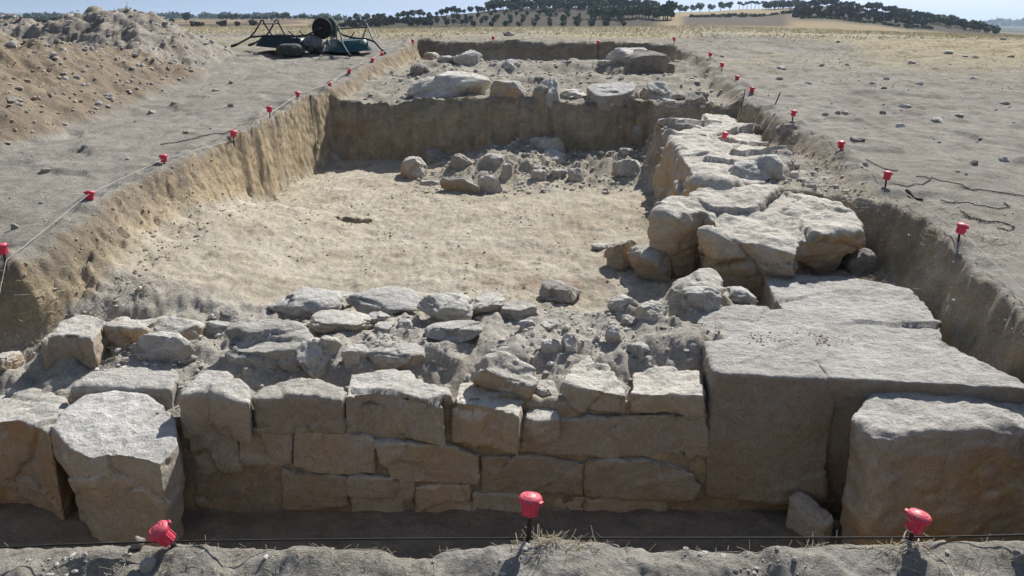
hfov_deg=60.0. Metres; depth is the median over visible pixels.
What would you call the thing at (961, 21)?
oak tree
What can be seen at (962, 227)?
capped stake
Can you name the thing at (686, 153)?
rubble wall
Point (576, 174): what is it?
stone
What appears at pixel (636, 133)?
stone
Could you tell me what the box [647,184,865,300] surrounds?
boulder
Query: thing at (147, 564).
cobble
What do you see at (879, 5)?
oak tree
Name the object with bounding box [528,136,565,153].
stone
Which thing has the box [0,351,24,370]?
stone
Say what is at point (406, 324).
cobble
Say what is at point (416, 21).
olive tree
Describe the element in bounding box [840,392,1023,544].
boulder
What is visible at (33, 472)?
stone slab
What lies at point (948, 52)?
field stone
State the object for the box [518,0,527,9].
oak tree
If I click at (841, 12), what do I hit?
bush
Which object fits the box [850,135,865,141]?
field stone
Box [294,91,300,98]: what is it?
capped stake
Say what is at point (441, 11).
oak tree
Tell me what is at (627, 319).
cobble
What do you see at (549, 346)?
cobble
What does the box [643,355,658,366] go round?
cobble
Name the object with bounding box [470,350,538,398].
stone
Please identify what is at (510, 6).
oak tree
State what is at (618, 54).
boulder
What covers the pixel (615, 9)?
oak tree
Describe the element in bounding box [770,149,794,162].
stone
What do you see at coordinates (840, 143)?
capped stake
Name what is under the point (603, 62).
stone
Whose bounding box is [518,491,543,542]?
capped stake
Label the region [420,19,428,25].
bush
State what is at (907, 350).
ashlar block
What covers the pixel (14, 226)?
field stone
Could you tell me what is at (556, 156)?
stone
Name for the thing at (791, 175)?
wall top gravel
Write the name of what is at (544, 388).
cobble
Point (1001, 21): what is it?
woodland
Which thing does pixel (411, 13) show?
oak tree
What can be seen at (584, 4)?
oak tree
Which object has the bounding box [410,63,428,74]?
stone
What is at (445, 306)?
stone
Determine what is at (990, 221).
cable
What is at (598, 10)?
oak tree
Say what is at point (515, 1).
oak tree
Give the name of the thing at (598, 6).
oak tree
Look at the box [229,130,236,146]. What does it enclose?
capped stake
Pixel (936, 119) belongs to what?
field stone
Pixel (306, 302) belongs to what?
stone
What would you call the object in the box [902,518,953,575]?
tied twine
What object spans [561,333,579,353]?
cobble
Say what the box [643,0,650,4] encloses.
oak tree
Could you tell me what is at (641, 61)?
boulder
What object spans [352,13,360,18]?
oak tree
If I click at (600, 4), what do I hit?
oak tree
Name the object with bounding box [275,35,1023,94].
stubble
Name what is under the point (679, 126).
stone
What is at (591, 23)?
olive tree
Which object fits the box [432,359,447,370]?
cobble
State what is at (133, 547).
cobble
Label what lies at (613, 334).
cobble
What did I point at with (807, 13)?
bush
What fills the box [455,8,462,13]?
oak tree
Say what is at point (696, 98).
stone
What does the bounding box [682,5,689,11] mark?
oak tree
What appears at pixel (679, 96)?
stone
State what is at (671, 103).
stone
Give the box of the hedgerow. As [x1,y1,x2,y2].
[0,15,56,21]
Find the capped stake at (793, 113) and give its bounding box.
[791,110,797,120]
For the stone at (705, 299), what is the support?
on the ground
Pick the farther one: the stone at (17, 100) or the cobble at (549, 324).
the stone at (17, 100)
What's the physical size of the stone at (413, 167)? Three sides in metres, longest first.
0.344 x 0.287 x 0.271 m
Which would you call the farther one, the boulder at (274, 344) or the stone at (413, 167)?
the stone at (413, 167)
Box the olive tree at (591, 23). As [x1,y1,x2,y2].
[588,20,594,26]
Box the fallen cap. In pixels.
[722,131,728,138]
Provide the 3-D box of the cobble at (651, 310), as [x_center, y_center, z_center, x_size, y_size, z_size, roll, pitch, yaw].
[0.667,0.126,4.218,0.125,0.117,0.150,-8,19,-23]
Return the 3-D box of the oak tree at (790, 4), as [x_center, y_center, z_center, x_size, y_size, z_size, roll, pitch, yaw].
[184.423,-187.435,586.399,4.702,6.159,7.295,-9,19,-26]
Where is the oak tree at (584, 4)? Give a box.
[581,0,588,9]
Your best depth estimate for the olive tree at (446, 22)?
312.09 m
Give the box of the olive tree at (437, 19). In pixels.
[434,16,439,24]
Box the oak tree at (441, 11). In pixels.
[438,8,444,15]
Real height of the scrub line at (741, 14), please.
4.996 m
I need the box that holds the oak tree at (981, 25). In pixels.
[975,22,986,29]
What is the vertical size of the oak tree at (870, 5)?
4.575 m
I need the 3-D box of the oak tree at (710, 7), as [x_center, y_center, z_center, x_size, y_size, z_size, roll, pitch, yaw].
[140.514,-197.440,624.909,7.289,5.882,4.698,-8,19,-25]
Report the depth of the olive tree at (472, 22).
307.10 m
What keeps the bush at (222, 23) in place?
on the ground
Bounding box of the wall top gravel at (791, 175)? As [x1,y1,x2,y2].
[630,100,851,201]
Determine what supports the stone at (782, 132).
on the ground
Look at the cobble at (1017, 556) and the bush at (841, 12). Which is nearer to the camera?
the cobble at (1017, 556)
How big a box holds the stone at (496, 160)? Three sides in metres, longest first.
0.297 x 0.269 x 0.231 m
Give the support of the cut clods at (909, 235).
on the ground
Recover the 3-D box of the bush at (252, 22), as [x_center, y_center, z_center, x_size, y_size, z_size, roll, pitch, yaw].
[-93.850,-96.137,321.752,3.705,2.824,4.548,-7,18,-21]
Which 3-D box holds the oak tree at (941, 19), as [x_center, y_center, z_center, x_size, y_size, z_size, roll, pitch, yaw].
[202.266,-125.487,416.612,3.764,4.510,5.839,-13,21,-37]
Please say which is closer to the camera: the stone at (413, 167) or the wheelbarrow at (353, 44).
the stone at (413, 167)
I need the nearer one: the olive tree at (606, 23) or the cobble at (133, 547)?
the cobble at (133, 547)
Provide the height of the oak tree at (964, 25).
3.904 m
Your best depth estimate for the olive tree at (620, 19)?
338.01 m
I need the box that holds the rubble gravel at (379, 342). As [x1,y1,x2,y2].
[81,285,727,409]
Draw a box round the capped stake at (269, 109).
[266,106,272,117]
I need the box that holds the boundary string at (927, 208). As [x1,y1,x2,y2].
[795,116,1023,290]
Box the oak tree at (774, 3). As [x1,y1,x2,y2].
[770,1,777,9]
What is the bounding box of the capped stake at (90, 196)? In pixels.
[83,190,94,199]
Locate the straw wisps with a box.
[0,121,1023,503]
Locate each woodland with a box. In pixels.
[0,11,346,20]
[975,17,1023,26]
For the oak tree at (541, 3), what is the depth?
440.25 m
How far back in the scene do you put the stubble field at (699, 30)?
23.62 m
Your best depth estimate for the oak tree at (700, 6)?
623.14 m
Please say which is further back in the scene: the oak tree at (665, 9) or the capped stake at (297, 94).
the oak tree at (665, 9)
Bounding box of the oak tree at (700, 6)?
[696,3,704,10]
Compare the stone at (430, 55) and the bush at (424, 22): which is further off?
the bush at (424, 22)
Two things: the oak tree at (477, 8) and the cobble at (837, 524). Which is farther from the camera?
the oak tree at (477, 8)
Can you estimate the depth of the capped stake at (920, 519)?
2.14 m
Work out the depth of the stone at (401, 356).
3.86 m
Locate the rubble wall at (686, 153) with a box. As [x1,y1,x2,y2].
[651,113,794,198]
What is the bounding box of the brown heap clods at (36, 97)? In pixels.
[0,43,98,142]
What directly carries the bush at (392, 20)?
on the ground
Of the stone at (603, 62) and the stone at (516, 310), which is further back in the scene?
the stone at (603, 62)
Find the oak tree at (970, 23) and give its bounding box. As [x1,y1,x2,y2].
[963,21,973,29]
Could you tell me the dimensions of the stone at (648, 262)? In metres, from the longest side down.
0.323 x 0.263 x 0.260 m
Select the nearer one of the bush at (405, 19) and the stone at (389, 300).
the stone at (389, 300)
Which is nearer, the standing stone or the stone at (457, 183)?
the standing stone
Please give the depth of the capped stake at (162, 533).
2.13 m
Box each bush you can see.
[189,20,204,26]
[216,19,226,25]
[249,19,257,25]
[350,21,359,26]
[373,21,380,26]
[387,16,395,24]
[401,17,412,22]
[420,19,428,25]
[792,12,799,17]
[802,10,812,15]
[826,4,837,10]
[835,10,845,16]
[844,6,855,12]
[873,16,883,21]
[882,12,893,20]
[902,18,912,22]
[922,19,932,23]
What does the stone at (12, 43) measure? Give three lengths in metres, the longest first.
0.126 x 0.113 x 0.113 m
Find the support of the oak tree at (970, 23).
on the ground
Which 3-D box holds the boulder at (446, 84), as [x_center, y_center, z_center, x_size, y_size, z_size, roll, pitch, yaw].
[-0.689,-2.129,9.676,0.940,0.415,0.497,-5,22,-10]
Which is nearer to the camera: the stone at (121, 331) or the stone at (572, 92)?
the stone at (121, 331)
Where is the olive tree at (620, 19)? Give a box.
[614,17,623,22]
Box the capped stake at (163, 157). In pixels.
[159,154,167,163]
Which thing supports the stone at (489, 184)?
on the ground
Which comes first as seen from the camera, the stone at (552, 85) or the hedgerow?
the stone at (552, 85)
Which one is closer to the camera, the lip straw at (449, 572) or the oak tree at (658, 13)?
the lip straw at (449, 572)
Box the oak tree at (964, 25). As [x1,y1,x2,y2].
[960,23,968,28]
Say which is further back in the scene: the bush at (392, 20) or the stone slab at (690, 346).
the bush at (392, 20)
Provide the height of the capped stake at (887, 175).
0.162 m
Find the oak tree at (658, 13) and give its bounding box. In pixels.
[653,9,661,20]
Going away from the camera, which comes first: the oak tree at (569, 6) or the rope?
the rope
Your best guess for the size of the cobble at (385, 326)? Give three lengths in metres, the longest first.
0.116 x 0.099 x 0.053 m
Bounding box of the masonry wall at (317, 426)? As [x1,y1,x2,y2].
[178,358,709,512]
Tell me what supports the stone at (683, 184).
on the ground
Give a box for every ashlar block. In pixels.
[695,304,834,506]
[761,274,1023,505]
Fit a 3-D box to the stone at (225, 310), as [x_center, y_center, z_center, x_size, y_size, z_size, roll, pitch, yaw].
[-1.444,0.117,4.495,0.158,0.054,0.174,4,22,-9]
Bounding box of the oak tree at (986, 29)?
[984,27,991,32]
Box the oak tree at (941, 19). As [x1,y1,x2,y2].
[937,16,946,24]
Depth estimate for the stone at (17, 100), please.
7.03 m
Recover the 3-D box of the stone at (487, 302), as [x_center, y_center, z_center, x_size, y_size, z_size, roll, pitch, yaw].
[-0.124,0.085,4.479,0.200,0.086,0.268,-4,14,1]
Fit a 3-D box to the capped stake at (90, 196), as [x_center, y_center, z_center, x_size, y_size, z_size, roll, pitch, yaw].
[-2.454,-0.514,5.161,0.059,0.110,0.060,3,17,11]
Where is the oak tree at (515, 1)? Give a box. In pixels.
[509,0,521,4]
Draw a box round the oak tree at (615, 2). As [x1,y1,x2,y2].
[610,0,621,5]
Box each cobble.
[130,536,144,550]
[139,557,155,573]
[242,367,251,375]
[368,312,389,322]
[374,321,394,331]
[397,319,412,328]
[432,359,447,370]
[518,320,535,329]
[534,380,557,396]
[540,318,558,330]
[541,338,563,355]
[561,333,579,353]
[591,243,608,250]
[605,325,622,342]
[607,294,638,311]
[620,314,636,325]
[626,342,649,357]
[635,300,666,322]
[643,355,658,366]
[833,518,841,528]
[1011,549,1023,564]
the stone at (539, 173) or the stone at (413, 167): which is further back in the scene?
the stone at (413, 167)
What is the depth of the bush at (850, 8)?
424.18 m
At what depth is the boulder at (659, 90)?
9.46 m
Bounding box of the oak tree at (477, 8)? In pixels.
[475,6,481,12]
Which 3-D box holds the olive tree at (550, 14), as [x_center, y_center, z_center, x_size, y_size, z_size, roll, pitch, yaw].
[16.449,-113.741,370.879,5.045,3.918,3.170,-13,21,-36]
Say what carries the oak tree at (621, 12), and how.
on the ground
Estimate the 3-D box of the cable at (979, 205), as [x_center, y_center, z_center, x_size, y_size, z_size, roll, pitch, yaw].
[2.699,-0.488,5.146,0.364,0.033,0.139,3,17,11]
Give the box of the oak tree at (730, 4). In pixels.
[726,1,732,9]
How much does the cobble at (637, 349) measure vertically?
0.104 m
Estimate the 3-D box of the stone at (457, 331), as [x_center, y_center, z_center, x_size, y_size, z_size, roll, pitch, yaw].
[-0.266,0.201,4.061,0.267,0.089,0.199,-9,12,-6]
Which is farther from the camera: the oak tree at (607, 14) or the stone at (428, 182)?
the oak tree at (607, 14)
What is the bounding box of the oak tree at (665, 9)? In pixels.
[658,4,672,19]
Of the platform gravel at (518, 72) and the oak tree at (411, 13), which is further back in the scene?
the oak tree at (411, 13)
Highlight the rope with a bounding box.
[160,131,228,144]
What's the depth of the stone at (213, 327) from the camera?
4.33 m
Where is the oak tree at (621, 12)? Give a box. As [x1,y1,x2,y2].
[615,8,626,16]
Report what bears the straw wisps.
on the ground
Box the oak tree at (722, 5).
[718,2,727,10]
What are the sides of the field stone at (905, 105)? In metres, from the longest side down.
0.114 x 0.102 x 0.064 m
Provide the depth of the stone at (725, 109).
8.91 m
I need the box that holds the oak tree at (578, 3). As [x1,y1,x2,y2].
[575,1,581,6]
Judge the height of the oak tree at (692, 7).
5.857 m
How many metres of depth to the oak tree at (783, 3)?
588.05 m
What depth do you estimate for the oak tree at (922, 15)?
424.51 m
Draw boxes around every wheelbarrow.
[230,17,331,49]
[323,17,385,56]
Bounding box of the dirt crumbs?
[745,332,874,347]
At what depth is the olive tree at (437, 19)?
335.05 m
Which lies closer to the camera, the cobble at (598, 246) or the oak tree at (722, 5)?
the cobble at (598, 246)
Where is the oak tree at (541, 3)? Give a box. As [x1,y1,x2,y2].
[538,0,546,7]
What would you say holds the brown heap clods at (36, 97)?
on the ground
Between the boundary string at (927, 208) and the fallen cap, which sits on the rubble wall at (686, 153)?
the fallen cap
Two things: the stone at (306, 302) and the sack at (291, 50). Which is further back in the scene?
the sack at (291, 50)
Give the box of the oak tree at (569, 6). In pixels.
[566,3,572,10]
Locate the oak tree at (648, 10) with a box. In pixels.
[643,4,655,18]
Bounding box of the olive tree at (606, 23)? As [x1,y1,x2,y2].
[602,20,608,26]
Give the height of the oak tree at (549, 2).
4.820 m
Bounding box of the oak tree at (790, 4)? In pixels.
[786,0,794,8]
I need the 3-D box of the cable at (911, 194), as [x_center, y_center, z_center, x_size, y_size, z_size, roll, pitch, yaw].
[2.410,-0.558,5.327,0.038,0.057,0.125,-10,20,-30]
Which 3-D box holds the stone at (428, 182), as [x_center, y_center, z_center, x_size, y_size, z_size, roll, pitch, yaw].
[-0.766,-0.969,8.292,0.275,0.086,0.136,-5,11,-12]
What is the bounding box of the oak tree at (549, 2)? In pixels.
[545,0,552,7]
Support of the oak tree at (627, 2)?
on the ground
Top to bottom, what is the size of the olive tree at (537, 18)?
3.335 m
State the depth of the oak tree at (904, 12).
426.96 m
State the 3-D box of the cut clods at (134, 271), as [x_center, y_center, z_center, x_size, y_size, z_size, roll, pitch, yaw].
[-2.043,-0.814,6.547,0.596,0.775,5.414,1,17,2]
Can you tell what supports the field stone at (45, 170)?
on the ground
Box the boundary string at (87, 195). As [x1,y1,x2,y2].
[0,113,270,290]
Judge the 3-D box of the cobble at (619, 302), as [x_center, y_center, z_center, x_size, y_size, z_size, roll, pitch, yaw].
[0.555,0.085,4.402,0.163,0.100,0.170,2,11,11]
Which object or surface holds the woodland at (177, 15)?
on the ground
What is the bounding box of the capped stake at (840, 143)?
[836,140,845,149]
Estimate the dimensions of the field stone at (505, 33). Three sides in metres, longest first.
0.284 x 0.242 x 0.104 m
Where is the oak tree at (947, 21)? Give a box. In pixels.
[943,18,953,27]
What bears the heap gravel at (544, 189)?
on the ground
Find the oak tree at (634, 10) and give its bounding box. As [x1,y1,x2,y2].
[625,4,639,18]
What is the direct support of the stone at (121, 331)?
on the ground
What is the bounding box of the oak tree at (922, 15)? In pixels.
[919,13,928,17]
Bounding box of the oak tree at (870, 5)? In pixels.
[867,3,875,8]
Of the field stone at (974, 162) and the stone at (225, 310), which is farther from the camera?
the field stone at (974, 162)
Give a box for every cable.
[866,159,897,170]
[891,176,931,186]
[905,189,922,200]
[931,177,1023,196]
[940,200,1010,208]
[960,210,1014,230]
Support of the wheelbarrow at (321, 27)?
on the ground
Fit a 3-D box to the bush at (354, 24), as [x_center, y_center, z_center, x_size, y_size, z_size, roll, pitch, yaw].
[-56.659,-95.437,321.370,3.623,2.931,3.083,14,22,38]
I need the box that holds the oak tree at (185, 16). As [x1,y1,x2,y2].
[181,12,190,21]
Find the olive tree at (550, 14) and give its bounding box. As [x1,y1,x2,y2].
[546,12,557,17]
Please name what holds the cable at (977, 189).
on the ground
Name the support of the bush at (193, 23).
on the ground
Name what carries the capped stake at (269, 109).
on the ground
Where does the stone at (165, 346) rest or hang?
on the ground
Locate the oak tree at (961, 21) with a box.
[958,18,967,28]
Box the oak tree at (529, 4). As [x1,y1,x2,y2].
[526,1,534,10]
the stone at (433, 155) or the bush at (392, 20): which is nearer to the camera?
the stone at (433, 155)
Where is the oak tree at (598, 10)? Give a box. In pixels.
[590,7,602,18]
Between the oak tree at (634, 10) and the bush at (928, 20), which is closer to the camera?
the oak tree at (634, 10)
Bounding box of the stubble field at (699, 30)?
[181,25,1023,40]
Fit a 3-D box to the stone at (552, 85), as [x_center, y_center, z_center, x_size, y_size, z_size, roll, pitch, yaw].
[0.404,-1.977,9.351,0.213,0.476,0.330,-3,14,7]
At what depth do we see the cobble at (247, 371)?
3.82 m
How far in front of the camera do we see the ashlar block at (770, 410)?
3.57 m
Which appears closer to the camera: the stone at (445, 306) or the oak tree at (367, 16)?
the stone at (445, 306)
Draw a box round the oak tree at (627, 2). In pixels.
[621,0,629,5]
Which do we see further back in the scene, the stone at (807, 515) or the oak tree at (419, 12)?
the oak tree at (419, 12)
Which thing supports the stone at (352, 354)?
on the ground
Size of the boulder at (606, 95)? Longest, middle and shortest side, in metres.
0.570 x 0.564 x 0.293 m
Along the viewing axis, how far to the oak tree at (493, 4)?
463.55 m
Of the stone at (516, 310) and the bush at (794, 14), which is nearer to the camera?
the stone at (516, 310)
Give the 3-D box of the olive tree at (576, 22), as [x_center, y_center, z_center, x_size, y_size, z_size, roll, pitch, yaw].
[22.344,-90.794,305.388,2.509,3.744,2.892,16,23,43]
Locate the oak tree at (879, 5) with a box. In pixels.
[875,2,882,8]
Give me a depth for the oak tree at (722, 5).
622.88 m
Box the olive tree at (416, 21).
[412,17,419,25]
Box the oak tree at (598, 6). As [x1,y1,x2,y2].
[594,5,605,17]
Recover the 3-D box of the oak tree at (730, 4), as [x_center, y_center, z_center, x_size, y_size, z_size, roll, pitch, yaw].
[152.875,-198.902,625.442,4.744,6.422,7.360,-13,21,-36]
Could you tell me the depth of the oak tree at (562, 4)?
435.31 m
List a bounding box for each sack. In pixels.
[276,43,313,56]
[302,35,329,53]
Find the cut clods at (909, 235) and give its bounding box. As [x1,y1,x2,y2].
[713,93,1023,356]
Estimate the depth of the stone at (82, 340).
4.02 m
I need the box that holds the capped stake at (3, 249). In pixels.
[0,243,8,268]
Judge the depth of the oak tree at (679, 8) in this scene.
624.43 m
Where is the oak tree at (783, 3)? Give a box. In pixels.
[778,0,786,6]
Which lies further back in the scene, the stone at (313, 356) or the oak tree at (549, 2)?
the oak tree at (549, 2)
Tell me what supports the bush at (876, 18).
on the ground
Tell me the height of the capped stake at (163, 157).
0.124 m
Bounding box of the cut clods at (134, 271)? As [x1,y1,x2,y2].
[0,104,333,354]
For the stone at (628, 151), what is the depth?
8.63 m
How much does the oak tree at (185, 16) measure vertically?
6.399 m
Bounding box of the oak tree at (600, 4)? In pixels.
[596,2,605,6]
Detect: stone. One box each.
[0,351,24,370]
[4,40,17,47]
[6,97,25,105]
[11,223,20,229]
[40,168,50,173]
[41,315,108,369]
[51,390,184,546]
[103,316,160,351]
[128,331,197,364]
[152,316,205,343]
[202,320,230,335]
[211,305,240,315]
[267,287,353,320]
[296,335,341,378]
[309,309,372,333]
[341,343,368,368]
[345,286,421,314]
[367,342,425,370]
[400,156,426,178]
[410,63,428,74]
[416,292,472,321]
[420,180,439,185]
[423,52,438,59]
[423,148,449,162]
[424,320,482,342]
[437,56,452,62]
[440,176,480,193]
[450,153,473,168]
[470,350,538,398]
[472,292,506,314]
[477,175,502,193]
[482,153,505,167]
[499,300,537,321]
[500,163,512,179]
[501,59,517,69]
[503,31,514,35]
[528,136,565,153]
[530,169,546,180]
[532,84,548,108]
[539,278,582,303]
[542,77,559,109]
[543,149,567,164]
[551,169,566,178]
[560,89,586,98]
[568,167,584,181]
[597,60,616,65]
[603,240,637,271]
[613,159,642,177]
[619,148,632,156]
[628,244,671,281]
[631,125,641,144]
[662,98,680,107]
[671,92,685,99]
[673,123,692,130]
[681,286,721,311]
[682,167,710,187]
[685,91,707,106]
[717,106,729,114]
[724,286,757,304]
[728,161,773,180]
[755,154,785,180]
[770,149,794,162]
[775,123,798,142]
[841,248,876,275]
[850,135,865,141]
[896,123,904,127]
[898,104,911,107]
[931,117,942,121]
[943,50,953,53]
[970,159,977,164]
[999,101,1009,104]
[999,157,1009,161]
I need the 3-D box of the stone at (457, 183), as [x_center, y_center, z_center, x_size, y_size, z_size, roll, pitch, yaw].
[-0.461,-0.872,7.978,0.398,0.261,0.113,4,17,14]
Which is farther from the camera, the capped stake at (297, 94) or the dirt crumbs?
the capped stake at (297, 94)
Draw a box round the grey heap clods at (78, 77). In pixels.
[1,6,227,107]
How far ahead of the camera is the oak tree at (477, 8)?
450.84 m
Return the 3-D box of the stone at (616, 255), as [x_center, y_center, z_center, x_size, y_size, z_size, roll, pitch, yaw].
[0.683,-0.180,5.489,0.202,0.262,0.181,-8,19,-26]
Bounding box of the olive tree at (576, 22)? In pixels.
[573,19,580,26]
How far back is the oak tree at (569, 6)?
429.14 m
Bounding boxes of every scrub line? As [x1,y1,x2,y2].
[689,10,793,17]
[800,15,933,28]
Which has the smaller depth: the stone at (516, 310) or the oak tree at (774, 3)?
the stone at (516, 310)
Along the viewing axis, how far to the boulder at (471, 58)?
12.50 m
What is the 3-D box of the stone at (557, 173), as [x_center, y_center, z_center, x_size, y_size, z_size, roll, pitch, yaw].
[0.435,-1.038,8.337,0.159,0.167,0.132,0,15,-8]
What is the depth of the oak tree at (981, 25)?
396.69 m
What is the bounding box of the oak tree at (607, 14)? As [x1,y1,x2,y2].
[602,11,613,17]
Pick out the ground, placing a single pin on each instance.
(342, 130)
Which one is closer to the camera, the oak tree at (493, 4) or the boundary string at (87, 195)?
the boundary string at (87, 195)
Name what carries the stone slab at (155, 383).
on the ground
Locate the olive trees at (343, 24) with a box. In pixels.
[338,22,346,26]
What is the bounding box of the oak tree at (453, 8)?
[449,6,456,12]
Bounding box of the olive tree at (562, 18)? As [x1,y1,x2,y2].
[559,14,566,21]
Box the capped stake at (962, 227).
[956,222,968,241]
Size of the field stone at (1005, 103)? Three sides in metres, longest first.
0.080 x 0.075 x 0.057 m
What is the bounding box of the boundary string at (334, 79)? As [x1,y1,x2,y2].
[271,46,412,112]
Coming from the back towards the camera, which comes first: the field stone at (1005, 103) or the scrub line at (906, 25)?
the scrub line at (906, 25)
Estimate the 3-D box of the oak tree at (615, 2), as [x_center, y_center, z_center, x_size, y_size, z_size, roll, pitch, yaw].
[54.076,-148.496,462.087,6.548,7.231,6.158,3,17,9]
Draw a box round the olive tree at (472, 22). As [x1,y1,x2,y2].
[469,19,475,27]
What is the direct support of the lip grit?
on the ground
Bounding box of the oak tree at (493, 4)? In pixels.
[488,0,498,8]
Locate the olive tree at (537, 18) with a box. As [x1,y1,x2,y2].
[531,16,540,23]
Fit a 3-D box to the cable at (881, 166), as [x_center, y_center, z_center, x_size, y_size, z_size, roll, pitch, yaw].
[2.502,-0.837,6.040,0.049,0.049,0.271,-8,19,-26]
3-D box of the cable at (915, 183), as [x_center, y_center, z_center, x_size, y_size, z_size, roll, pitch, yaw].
[2.551,-0.677,5.630,0.363,0.026,0.130,-15,22,-40]
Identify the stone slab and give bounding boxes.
[0,387,74,519]
[70,364,179,408]
[669,268,725,299]
[675,342,697,354]
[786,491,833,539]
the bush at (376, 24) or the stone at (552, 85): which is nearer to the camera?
the stone at (552, 85)
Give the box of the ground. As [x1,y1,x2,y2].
[0,6,1023,575]
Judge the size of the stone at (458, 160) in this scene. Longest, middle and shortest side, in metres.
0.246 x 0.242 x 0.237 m
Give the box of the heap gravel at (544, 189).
[412,103,654,194]
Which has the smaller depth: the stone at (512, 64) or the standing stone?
the standing stone
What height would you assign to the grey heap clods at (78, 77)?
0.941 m
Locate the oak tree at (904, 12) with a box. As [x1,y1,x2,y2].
[902,10,913,15]
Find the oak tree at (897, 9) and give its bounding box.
[890,7,899,12]
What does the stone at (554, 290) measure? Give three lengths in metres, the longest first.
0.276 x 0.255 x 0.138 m
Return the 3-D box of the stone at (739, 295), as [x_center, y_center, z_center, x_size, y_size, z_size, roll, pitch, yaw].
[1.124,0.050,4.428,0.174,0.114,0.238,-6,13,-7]
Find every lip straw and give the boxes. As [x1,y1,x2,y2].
[5,533,1022,575]
[492,523,964,571]
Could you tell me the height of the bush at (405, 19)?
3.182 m
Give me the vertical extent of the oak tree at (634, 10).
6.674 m
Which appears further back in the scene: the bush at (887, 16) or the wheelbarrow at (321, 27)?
the bush at (887, 16)
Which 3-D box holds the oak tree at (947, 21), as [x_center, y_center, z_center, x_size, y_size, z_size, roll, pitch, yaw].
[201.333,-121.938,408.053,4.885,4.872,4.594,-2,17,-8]
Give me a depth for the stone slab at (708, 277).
4.37 m
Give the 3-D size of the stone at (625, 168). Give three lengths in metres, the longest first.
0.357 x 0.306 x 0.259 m
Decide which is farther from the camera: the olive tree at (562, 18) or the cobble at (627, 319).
the olive tree at (562, 18)
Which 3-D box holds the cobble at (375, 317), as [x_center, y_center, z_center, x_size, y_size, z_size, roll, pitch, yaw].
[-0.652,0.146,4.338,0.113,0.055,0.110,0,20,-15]
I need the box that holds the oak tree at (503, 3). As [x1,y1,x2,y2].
[496,0,506,7]
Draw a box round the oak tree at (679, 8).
[677,4,682,11]
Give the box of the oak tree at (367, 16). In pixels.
[364,13,370,19]
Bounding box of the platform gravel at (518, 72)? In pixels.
[363,56,721,101]
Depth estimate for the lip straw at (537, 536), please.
2.15 m
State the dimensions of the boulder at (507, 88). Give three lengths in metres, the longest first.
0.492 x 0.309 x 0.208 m
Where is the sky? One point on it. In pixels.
(986, 10)
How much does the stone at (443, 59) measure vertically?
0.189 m
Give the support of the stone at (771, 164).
on the rubble wall at (686, 153)
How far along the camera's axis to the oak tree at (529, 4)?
442.20 m
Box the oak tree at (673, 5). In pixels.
[665,0,677,19]
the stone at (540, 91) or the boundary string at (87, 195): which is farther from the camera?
the stone at (540, 91)
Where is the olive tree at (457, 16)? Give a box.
[454,12,460,20]
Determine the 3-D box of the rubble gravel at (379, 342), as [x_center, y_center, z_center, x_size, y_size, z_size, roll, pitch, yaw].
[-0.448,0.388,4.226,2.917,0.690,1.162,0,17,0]
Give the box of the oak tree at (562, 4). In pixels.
[559,2,566,10]
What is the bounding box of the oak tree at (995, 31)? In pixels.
[992,28,999,33]
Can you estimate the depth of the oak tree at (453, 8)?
469.26 m
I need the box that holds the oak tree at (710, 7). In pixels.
[707,4,715,11]
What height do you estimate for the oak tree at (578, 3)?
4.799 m
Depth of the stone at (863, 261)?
5.02 m
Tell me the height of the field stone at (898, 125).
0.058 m
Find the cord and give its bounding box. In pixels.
[0,534,1023,548]
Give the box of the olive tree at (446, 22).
[444,18,450,25]
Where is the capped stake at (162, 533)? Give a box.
[147,519,176,547]
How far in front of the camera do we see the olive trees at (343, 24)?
337.37 m
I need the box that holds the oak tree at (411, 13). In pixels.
[409,10,414,16]
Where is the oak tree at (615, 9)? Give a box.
[612,6,618,18]
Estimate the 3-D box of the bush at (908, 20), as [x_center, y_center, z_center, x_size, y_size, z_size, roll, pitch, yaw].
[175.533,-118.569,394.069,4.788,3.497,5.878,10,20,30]
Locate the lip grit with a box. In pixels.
[16,542,949,575]
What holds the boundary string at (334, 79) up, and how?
attached to the capped stake at (269, 109)
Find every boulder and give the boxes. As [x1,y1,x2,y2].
[225,319,312,373]
[406,71,491,97]
[449,50,483,65]
[489,80,531,97]
[586,82,639,111]
[605,47,646,63]
[623,49,675,74]
[639,81,672,100]
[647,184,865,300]
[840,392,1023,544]
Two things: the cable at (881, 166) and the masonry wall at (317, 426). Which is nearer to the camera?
the masonry wall at (317, 426)
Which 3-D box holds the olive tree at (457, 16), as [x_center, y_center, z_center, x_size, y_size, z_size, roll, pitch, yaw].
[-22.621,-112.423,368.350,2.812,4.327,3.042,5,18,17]
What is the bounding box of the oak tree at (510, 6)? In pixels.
[507,2,514,11]
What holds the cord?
attached to the capped stake at (530, 502)
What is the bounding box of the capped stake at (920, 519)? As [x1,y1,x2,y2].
[904,508,931,544]
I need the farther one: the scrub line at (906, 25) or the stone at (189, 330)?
the scrub line at (906, 25)
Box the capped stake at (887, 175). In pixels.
[883,171,892,186]
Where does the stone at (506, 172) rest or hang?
on the ground
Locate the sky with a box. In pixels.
[0,0,1023,21]
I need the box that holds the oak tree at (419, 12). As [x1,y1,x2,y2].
[413,9,422,16]
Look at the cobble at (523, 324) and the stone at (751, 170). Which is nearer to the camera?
the cobble at (523, 324)
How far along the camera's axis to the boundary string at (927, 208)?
4.72 m
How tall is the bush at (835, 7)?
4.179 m
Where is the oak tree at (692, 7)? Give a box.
[690,4,697,11]

